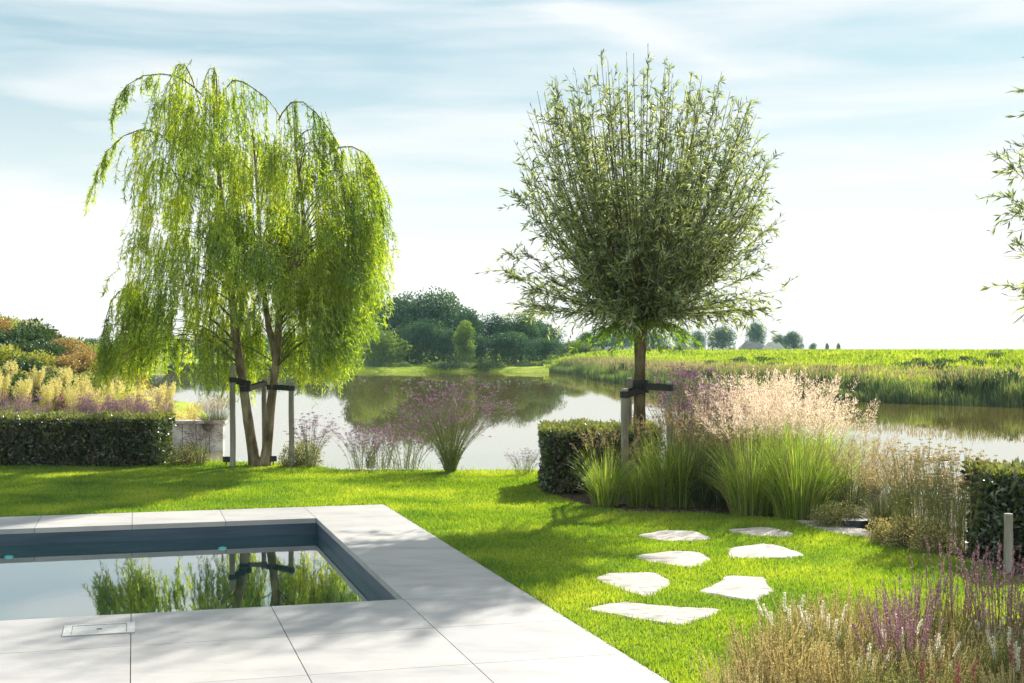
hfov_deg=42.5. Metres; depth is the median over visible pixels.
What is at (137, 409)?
verbena
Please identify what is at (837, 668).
seed spikes
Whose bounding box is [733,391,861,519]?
ornamental grass
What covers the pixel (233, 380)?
tree stake
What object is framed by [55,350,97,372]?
mound shrub
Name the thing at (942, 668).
seed spikes
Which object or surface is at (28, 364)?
mound shrub
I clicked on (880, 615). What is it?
seed spikes
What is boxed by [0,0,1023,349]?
sky
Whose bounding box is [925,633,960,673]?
white spike flower
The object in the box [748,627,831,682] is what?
seed spikes
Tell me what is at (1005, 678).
seed spikes
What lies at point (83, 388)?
golden plume plant
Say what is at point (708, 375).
reed clump
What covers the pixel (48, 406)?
verbena
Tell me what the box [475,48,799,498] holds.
pollard willow
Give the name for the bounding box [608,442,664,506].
ornamental grass
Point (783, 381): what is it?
ornamental grass
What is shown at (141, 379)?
mound shrub
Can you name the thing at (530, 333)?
broadleaf tree
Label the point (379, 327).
broadleaf tree
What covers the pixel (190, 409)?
golden plume plant
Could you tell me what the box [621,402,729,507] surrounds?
ornamental grass
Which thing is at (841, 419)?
ornamental grass
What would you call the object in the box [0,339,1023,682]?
ground
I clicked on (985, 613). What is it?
white spike flower
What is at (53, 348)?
mound shrub
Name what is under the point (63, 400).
mound shrub
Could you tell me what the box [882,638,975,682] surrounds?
seed spikes
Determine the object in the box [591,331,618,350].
broadleaf tree
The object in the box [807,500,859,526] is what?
shrub
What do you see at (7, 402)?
verbena
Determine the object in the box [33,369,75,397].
mound shrub
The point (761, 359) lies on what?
dike tussock
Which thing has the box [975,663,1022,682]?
seed spikes
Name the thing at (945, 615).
seed spikes
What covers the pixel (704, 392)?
verbena
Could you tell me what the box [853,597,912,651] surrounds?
seed spikes
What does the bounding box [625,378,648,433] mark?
tree stake
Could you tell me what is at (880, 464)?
feather grass
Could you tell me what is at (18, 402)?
verbena
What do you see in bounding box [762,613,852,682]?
seed spikes
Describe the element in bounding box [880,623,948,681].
seed spikes
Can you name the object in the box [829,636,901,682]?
seed spikes
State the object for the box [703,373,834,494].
ornamental grass
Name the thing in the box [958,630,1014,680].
seed spikes
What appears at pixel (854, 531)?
stepping stone
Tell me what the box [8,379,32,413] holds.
golden plume plant
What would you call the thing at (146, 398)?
golden plume plant
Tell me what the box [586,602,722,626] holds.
stepping stone
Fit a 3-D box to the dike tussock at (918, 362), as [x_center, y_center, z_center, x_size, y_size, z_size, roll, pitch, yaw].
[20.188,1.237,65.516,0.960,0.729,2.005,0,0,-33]
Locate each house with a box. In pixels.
[673,342,691,349]
[738,339,763,349]
[762,340,784,349]
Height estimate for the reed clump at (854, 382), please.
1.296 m
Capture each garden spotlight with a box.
[223,456,229,464]
[270,456,276,465]
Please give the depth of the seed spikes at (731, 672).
5.71 m
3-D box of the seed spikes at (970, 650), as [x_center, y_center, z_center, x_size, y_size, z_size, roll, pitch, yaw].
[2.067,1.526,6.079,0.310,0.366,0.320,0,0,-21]
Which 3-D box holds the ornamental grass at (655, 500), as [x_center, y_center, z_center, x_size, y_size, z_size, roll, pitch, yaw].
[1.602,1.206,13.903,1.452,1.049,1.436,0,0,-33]
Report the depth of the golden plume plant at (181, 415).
31.10 m
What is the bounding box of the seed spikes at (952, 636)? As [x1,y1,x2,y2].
[895,610,970,672]
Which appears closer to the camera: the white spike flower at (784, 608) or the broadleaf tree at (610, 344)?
the white spike flower at (784, 608)
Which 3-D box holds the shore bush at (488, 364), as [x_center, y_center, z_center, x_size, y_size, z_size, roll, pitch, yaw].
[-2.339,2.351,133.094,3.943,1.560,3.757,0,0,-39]
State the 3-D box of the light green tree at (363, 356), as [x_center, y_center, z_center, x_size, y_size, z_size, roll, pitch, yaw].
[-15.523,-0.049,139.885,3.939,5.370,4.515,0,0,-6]
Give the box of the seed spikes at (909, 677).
[876,669,949,682]
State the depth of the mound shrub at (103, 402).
31.64 m
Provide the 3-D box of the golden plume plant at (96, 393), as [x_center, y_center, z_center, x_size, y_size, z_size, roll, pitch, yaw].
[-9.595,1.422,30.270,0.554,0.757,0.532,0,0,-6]
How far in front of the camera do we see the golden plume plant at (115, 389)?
32.11 m
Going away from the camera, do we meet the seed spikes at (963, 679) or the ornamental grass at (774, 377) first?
the seed spikes at (963, 679)
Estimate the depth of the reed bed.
57.03 m
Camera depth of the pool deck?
7.58 m
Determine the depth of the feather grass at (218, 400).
29.04 m
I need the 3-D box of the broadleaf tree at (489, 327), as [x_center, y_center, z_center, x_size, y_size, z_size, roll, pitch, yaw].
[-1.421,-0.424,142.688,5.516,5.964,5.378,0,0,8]
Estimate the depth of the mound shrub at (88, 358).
36.82 m
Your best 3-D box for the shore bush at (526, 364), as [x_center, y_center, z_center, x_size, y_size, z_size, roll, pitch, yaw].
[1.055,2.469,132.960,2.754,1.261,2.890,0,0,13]
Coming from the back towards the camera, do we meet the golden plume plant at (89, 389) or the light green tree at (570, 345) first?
the light green tree at (570, 345)
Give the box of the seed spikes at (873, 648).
[829,619,912,675]
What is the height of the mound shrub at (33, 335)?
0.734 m
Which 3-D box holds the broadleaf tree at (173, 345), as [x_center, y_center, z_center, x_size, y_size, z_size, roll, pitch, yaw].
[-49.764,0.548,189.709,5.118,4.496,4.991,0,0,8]
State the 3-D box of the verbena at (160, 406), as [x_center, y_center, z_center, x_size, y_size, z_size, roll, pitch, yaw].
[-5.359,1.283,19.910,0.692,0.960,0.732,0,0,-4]
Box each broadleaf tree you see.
[82,338,100,345]
[155,334,182,358]
[171,337,201,358]
[196,336,225,358]
[244,335,270,358]
[348,303,394,361]
[371,291,438,362]
[388,332,421,363]
[393,318,447,363]
[411,286,480,361]
[429,327,467,362]
[445,304,482,361]
[467,334,496,363]
[475,311,524,362]
[485,329,541,363]
[500,312,557,362]
[524,321,566,358]
[527,336,565,361]
[576,330,597,349]
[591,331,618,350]
[612,333,633,349]
[646,330,667,349]
[673,326,691,344]
[691,329,707,348]
[703,325,736,349]
[744,320,767,345]
[770,333,786,345]
[782,330,803,349]
[808,342,817,349]
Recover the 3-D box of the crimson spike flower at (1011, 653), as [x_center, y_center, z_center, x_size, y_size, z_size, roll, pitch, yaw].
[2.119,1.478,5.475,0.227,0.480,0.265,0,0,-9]
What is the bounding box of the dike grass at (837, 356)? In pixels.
[543,348,1023,383]
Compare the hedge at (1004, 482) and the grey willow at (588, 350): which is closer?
the hedge at (1004, 482)
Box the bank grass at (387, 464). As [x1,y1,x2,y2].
[176,458,534,470]
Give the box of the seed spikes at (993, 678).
[968,669,1023,682]
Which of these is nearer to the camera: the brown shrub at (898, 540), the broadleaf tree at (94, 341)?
the brown shrub at (898, 540)
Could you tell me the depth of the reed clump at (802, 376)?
62.20 m
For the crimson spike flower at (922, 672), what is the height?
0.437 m
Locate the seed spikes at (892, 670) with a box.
[830,650,926,682]
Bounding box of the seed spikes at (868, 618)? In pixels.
[834,598,913,665]
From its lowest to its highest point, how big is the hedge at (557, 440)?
0.862 m
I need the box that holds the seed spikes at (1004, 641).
[985,622,1023,679]
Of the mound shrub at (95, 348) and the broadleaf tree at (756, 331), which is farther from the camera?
the broadleaf tree at (756, 331)
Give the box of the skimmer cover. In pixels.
[62,622,134,636]
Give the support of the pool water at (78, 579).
in the pool basin
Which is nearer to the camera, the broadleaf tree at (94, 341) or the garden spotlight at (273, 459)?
the garden spotlight at (273, 459)
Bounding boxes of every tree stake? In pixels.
[229,365,250,467]
[239,379,267,443]
[267,383,294,467]
[620,387,648,503]
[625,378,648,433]
[632,382,673,467]
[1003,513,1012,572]
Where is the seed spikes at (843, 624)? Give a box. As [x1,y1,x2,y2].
[791,593,879,676]
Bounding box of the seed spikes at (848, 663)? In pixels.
[806,640,883,682]
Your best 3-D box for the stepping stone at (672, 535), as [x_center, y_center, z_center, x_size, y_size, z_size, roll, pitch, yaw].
[1.407,1.734,11.556,0.639,0.065,0.660,0,0,0]
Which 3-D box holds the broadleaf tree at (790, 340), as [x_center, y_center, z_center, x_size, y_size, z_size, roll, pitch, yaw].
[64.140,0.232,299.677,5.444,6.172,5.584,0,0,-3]
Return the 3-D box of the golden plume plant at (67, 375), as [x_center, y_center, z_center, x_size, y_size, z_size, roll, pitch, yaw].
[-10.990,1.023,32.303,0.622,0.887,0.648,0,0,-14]
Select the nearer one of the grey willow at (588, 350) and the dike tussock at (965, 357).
the dike tussock at (965, 357)
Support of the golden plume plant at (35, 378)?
on the ground at (586, 499)
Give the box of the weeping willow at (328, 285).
[82,59,400,466]
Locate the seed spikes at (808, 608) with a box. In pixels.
[772,589,841,655]
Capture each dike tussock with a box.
[733,359,752,362]
[757,357,768,363]
[833,393,863,400]
[899,360,929,369]
[926,365,958,371]
[927,362,948,370]
[932,358,946,363]
[935,370,955,379]
[956,355,980,361]
[970,359,987,364]
[973,361,986,367]
[984,352,1002,358]
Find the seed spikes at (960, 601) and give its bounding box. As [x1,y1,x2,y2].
[929,591,994,649]
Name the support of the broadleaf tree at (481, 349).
on the ground at (586, 499)
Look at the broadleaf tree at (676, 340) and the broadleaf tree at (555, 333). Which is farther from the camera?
the broadleaf tree at (676, 340)
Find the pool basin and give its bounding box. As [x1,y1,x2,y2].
[0,523,396,599]
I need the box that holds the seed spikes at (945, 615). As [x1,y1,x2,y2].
[901,594,967,644]
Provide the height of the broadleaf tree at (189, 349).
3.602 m
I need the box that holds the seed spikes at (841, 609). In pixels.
[805,582,880,646]
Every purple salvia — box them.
[850,575,946,681]
[861,589,944,682]
[877,587,945,680]
[880,575,935,664]
[884,554,958,654]
[922,536,993,657]
[952,539,1023,662]
[963,569,1023,680]
[972,543,1023,649]
[1001,576,1023,659]
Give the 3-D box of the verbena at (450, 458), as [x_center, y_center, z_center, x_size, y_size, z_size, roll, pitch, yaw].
[-0.829,1.124,17.572,1.945,1.332,1.857,0,0,-25]
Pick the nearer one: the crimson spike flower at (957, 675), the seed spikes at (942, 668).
the crimson spike flower at (957, 675)
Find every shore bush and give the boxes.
[165,360,189,371]
[257,359,271,371]
[354,361,381,366]
[369,362,389,366]
[386,361,412,366]
[423,361,448,367]
[437,361,465,370]
[450,361,485,371]
[476,358,504,371]
[486,361,511,369]
[512,360,532,366]
[529,359,551,365]
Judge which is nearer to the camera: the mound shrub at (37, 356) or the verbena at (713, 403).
the verbena at (713, 403)
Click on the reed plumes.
(659, 363)
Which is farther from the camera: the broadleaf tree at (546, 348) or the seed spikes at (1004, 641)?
the broadleaf tree at (546, 348)
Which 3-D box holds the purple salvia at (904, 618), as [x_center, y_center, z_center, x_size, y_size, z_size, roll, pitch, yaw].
[1.837,1.420,6.111,0.368,0.581,0.277,1,-1,-58]
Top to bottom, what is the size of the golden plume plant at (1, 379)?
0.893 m
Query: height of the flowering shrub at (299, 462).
0.460 m
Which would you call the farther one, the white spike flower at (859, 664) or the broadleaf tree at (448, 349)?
the broadleaf tree at (448, 349)
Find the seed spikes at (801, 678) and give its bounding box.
[754,629,848,682]
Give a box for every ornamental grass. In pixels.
[563,424,643,506]
[607,407,704,506]
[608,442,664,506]
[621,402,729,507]
[665,416,736,508]
[678,394,803,516]
[682,416,751,509]
[686,374,781,449]
[698,363,813,454]
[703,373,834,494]
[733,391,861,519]
[741,367,869,468]
[771,388,886,512]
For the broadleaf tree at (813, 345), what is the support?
on the ground at (586, 499)
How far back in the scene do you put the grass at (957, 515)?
10.65 m
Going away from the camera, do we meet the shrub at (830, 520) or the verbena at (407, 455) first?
the shrub at (830, 520)
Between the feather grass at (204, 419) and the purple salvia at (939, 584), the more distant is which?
the feather grass at (204, 419)
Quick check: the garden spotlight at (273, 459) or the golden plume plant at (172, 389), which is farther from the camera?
the golden plume plant at (172, 389)
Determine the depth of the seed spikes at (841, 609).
7.04 m
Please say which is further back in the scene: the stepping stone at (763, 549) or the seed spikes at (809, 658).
the stepping stone at (763, 549)
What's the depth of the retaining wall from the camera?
28.93 m
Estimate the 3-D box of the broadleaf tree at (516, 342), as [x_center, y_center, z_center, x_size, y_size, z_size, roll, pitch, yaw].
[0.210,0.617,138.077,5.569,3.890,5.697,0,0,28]
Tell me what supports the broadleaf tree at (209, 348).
on the ground at (586, 499)
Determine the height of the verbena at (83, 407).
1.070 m
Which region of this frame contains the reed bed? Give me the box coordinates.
[549,354,1023,406]
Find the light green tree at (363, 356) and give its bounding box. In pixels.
[350,320,381,363]
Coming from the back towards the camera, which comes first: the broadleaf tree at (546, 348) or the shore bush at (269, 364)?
the broadleaf tree at (546, 348)
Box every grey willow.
[577,347,599,353]
[656,344,674,349]
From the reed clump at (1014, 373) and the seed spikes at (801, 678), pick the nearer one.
the seed spikes at (801, 678)
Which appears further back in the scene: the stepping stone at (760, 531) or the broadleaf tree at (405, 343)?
the broadleaf tree at (405, 343)
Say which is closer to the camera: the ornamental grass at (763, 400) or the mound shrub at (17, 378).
the ornamental grass at (763, 400)
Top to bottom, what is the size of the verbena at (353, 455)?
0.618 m
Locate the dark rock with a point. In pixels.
(859, 522)
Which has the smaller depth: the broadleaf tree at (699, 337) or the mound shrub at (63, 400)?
the mound shrub at (63, 400)
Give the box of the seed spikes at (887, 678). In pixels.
[837,657,949,682]
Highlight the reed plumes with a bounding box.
[560,356,1023,385]
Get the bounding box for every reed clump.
[617,362,628,373]
[702,370,712,378]
[794,372,808,386]
[810,374,829,392]
[848,374,863,392]
[930,375,950,392]
[953,374,967,394]
[980,369,998,400]
[994,368,1023,389]
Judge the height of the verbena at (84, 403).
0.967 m
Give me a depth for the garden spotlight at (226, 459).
18.41 m
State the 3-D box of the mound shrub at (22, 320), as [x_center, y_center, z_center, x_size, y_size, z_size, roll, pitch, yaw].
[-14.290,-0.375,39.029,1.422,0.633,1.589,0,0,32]
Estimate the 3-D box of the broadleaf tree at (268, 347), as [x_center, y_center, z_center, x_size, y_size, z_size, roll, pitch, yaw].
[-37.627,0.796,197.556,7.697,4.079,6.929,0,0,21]
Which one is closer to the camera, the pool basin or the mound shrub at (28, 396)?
the pool basin
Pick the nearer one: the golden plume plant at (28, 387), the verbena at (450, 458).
the verbena at (450, 458)
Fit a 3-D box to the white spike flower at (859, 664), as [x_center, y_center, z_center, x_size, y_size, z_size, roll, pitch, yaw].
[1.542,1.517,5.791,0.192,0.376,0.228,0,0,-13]
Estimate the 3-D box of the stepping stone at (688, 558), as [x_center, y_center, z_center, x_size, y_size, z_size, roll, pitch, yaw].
[1.263,1.727,10.289,0.582,0.064,0.819,0,0,0]
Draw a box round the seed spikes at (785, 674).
[718,662,806,682]
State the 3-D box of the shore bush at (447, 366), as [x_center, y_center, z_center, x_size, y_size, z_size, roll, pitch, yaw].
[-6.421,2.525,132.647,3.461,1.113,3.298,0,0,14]
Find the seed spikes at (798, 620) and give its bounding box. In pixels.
[771,600,839,656]
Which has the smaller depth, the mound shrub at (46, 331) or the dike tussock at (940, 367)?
the mound shrub at (46, 331)
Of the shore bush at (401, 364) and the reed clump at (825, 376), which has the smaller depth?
the reed clump at (825, 376)
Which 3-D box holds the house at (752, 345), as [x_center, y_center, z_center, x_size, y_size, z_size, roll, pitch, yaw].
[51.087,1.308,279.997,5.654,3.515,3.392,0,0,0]
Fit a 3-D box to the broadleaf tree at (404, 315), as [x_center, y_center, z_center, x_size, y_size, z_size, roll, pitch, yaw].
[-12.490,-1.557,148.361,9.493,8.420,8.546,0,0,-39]
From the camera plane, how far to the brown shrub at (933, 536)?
10.59 m
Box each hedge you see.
[0,408,176,466]
[536,417,664,494]
[958,456,1023,561]
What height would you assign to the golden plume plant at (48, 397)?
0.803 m
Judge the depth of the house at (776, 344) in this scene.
269.36 m
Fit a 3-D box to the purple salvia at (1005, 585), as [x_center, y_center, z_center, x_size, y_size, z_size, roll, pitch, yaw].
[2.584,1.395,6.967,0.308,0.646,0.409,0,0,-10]
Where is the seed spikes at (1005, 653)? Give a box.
[960,629,1022,682]
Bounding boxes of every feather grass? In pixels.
[191,402,221,430]
[200,393,237,425]
[809,441,894,518]
[835,431,902,499]
[848,460,912,530]
[868,447,936,515]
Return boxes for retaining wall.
[166,420,227,450]
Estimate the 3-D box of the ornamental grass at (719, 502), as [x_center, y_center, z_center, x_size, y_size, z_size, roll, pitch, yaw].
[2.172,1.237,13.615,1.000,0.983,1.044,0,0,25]
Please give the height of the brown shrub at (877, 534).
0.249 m
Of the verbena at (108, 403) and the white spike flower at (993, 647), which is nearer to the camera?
the white spike flower at (993, 647)
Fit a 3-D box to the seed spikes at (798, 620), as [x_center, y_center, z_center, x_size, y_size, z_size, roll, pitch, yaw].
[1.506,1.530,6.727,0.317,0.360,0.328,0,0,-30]
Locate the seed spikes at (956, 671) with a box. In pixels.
[927,654,980,682]
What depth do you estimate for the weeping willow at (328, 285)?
18.12 m
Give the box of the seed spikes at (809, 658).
[756,624,837,682]
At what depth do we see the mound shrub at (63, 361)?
35.28 m
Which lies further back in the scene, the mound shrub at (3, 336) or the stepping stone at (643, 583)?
the mound shrub at (3, 336)
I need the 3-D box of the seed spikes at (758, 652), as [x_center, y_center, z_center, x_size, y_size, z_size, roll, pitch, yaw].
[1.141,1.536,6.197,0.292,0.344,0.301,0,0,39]
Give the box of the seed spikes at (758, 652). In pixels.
[723,629,786,682]
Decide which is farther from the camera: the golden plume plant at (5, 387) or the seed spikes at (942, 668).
the golden plume plant at (5, 387)
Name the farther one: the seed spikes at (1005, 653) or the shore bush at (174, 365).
the shore bush at (174, 365)
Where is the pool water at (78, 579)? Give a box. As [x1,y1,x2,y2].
[0,534,381,620]
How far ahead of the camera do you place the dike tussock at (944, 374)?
58.76 m
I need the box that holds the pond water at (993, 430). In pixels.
[142,370,1023,498]
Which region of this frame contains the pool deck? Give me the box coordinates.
[0,504,669,682]
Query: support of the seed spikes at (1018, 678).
on the ground at (586, 499)
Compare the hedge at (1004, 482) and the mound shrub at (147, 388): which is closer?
the hedge at (1004, 482)
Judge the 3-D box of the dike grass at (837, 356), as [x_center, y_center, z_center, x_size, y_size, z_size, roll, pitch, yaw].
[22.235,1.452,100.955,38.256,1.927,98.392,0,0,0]
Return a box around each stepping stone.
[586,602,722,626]
[595,572,669,596]
[635,551,709,568]
[638,530,709,541]
[700,575,772,600]
[728,527,792,537]
[729,543,802,559]
[797,520,873,537]
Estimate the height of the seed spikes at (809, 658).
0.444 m
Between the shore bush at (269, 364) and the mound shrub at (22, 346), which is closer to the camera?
the mound shrub at (22, 346)
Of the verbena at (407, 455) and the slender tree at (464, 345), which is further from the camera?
the slender tree at (464, 345)
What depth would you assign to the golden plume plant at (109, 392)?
31.19 m
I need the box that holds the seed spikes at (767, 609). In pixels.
[744,605,812,671]
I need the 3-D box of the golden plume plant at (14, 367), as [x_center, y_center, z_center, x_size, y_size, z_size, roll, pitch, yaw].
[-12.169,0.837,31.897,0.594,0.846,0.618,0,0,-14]
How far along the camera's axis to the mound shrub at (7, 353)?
34.03 m
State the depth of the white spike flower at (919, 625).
6.22 m
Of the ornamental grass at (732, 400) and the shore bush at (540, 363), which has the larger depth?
the shore bush at (540, 363)
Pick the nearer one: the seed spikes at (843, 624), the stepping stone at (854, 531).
the seed spikes at (843, 624)
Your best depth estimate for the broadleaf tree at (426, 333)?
140.15 m
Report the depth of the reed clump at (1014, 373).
52.71 m
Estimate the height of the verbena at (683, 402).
1.505 m
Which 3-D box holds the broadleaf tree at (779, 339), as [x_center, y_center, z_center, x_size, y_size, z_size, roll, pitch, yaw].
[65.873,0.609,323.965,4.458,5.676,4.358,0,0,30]
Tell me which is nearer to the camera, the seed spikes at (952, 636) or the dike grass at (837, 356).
the seed spikes at (952, 636)
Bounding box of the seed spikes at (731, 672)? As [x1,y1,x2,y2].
[687,646,770,682]
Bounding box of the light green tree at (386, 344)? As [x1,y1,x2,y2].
[363,323,411,364]
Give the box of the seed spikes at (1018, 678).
[986,652,1023,682]
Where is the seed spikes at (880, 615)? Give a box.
[852,596,922,658]
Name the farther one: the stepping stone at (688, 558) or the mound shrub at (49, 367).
the mound shrub at (49, 367)
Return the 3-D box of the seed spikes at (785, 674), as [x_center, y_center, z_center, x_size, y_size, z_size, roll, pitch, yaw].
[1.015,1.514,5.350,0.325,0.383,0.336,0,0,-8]
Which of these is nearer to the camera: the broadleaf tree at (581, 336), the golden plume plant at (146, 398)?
the golden plume plant at (146, 398)
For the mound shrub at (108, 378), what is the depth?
35.48 m
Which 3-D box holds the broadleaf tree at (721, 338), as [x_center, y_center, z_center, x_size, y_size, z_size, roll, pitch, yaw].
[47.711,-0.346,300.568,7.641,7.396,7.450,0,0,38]
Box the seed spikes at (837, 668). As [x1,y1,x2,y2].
[796,637,894,682]
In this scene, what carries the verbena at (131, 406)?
on the ground at (586, 499)
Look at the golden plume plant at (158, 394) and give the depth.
31.08 m
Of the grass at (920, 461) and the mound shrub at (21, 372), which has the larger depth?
the mound shrub at (21, 372)
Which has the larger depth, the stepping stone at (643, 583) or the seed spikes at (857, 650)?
the stepping stone at (643, 583)
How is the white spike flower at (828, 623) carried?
on the ground at (586, 499)
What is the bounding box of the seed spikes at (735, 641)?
[714,607,816,682]
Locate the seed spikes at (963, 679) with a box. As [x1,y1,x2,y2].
[914,662,1002,682]
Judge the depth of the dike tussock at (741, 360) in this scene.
87.77 m
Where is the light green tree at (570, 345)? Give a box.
[554,340,592,355]
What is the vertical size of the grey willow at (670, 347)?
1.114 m
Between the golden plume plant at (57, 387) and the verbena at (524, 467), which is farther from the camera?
the golden plume plant at (57, 387)
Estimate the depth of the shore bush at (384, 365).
132.36 m
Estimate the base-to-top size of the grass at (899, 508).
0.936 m
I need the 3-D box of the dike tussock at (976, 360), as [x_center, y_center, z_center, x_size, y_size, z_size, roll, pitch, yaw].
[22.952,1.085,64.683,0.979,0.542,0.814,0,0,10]
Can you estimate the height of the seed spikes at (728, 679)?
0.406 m
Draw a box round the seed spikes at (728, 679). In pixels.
[693,674,760,682]
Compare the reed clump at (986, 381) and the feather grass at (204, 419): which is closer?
the feather grass at (204, 419)
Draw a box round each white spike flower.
[754,592,812,664]
[797,601,851,678]
[852,643,891,679]
[876,613,922,665]
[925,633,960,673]
[970,608,1005,662]
[985,627,1020,682]
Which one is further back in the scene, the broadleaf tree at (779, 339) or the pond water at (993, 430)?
the broadleaf tree at (779, 339)
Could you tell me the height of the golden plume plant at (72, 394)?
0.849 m
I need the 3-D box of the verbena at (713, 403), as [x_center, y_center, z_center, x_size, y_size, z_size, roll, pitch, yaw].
[2.265,1.070,13.865,0.842,1.382,0.925,0,0,-32]
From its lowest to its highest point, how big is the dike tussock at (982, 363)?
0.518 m
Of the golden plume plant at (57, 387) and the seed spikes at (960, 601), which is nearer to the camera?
the seed spikes at (960, 601)
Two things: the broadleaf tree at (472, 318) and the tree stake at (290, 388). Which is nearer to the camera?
the tree stake at (290, 388)
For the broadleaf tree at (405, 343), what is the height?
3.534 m
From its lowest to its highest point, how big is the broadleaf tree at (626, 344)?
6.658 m
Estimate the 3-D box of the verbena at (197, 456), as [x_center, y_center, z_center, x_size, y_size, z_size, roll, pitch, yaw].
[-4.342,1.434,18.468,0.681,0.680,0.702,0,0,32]
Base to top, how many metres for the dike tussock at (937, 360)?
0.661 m
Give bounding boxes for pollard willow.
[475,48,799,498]
[975,57,1023,324]
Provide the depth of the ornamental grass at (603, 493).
13.80 m
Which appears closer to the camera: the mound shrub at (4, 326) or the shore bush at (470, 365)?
the mound shrub at (4, 326)
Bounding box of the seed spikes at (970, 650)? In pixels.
[923,630,996,682]
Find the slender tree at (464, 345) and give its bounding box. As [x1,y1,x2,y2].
[451,320,476,363]
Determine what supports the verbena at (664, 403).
on the ground at (586, 499)
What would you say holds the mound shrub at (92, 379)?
on the ground at (586, 499)
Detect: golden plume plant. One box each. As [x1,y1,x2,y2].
[0,360,18,390]
[0,372,4,400]
[0,372,12,404]
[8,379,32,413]
[20,377,35,405]
[25,366,46,397]
[36,382,56,412]
[46,377,62,409]
[54,365,72,390]
[61,383,83,411]
[67,375,90,411]
[82,381,94,398]
[86,388,105,412]
[97,380,115,411]
[107,379,125,409]
[111,381,136,411]
[123,390,139,412]
[132,383,149,412]
[142,395,158,410]
[146,385,166,411]
[154,382,175,412]
[173,407,192,419]
[184,399,201,419]
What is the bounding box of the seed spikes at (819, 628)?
[790,611,855,657]
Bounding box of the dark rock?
[841,518,871,527]
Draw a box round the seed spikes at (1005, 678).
[985,661,1023,682]
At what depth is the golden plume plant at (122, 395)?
30.23 m
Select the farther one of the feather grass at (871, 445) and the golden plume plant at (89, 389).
the golden plume plant at (89, 389)
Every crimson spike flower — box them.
[919,655,942,682]
[954,659,977,682]
[1008,637,1023,682]
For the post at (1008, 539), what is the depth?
9.69 m
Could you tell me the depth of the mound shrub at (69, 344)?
37.37 m
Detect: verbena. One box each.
[0,391,28,412]
[0,391,41,414]
[6,397,52,412]
[56,388,113,412]
[76,394,115,412]
[85,392,132,413]
[100,397,143,412]
[111,396,153,413]
[120,388,169,413]
[137,394,181,420]
[176,420,225,465]
[284,412,340,468]
[326,424,389,468]
[339,420,417,468]
[363,416,441,470]
[376,376,518,471]
[504,448,539,474]
[631,362,716,456]
[651,366,717,471]
[660,366,752,463]
[680,378,770,488]
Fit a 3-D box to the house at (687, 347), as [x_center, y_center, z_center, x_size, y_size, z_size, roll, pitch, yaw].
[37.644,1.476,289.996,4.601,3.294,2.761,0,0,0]
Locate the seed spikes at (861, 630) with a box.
[835,612,889,654]
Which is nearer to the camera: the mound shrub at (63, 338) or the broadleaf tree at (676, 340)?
the mound shrub at (63, 338)
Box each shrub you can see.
[0,315,20,321]
[0,318,12,335]
[0,325,51,346]
[0,327,10,343]
[0,336,45,357]
[0,344,24,367]
[0,366,26,377]
[0,368,34,395]
[1,353,47,376]
[2,349,58,367]
[7,320,36,331]
[8,386,47,401]
[12,317,61,343]
[13,319,49,328]
[25,364,78,384]
[29,338,69,360]
[32,389,86,410]
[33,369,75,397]
[46,354,80,374]
[48,337,94,359]
[50,337,83,349]
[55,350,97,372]
[72,350,100,371]
[72,373,116,389]
[77,335,98,349]
[77,371,124,385]
[79,341,103,355]
[82,394,119,410]
[112,379,153,397]
[125,370,148,387]
[167,441,209,465]
[277,436,324,467]
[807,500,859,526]
[840,505,870,522]
[864,517,899,543]
[879,514,921,547]
[895,517,951,546]
[903,515,962,555]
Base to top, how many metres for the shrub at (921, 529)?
0.264 m
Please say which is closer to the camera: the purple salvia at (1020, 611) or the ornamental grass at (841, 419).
the purple salvia at (1020, 611)
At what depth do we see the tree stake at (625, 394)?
14.03 m
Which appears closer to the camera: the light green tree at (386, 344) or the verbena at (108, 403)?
the verbena at (108, 403)
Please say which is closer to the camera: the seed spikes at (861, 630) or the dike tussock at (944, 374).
the seed spikes at (861, 630)
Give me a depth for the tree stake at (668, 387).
14.04 m
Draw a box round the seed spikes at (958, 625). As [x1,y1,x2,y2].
[931,606,1000,672]
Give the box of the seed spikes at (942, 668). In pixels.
[887,637,988,682]
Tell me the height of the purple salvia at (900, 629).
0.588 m
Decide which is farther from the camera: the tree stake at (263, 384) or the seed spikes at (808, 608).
the tree stake at (263, 384)
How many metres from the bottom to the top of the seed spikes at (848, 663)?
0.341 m
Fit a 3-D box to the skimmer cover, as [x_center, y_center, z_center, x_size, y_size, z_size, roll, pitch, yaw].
[-2.417,1.685,7.708,0.400,0.007,0.300,0,0,-16]
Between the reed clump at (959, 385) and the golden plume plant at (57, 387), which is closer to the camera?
the golden plume plant at (57, 387)
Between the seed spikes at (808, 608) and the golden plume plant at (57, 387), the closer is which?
the seed spikes at (808, 608)
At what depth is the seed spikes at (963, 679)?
5.30 m
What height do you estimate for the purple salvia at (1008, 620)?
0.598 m
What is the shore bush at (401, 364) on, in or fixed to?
on the ground at (586, 499)
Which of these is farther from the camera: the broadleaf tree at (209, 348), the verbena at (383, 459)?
the broadleaf tree at (209, 348)
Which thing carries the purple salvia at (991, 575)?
on the ground at (586, 499)
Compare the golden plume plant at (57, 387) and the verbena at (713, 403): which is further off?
the golden plume plant at (57, 387)
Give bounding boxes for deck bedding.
[34,511,311,682]
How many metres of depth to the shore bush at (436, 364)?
132.37 m

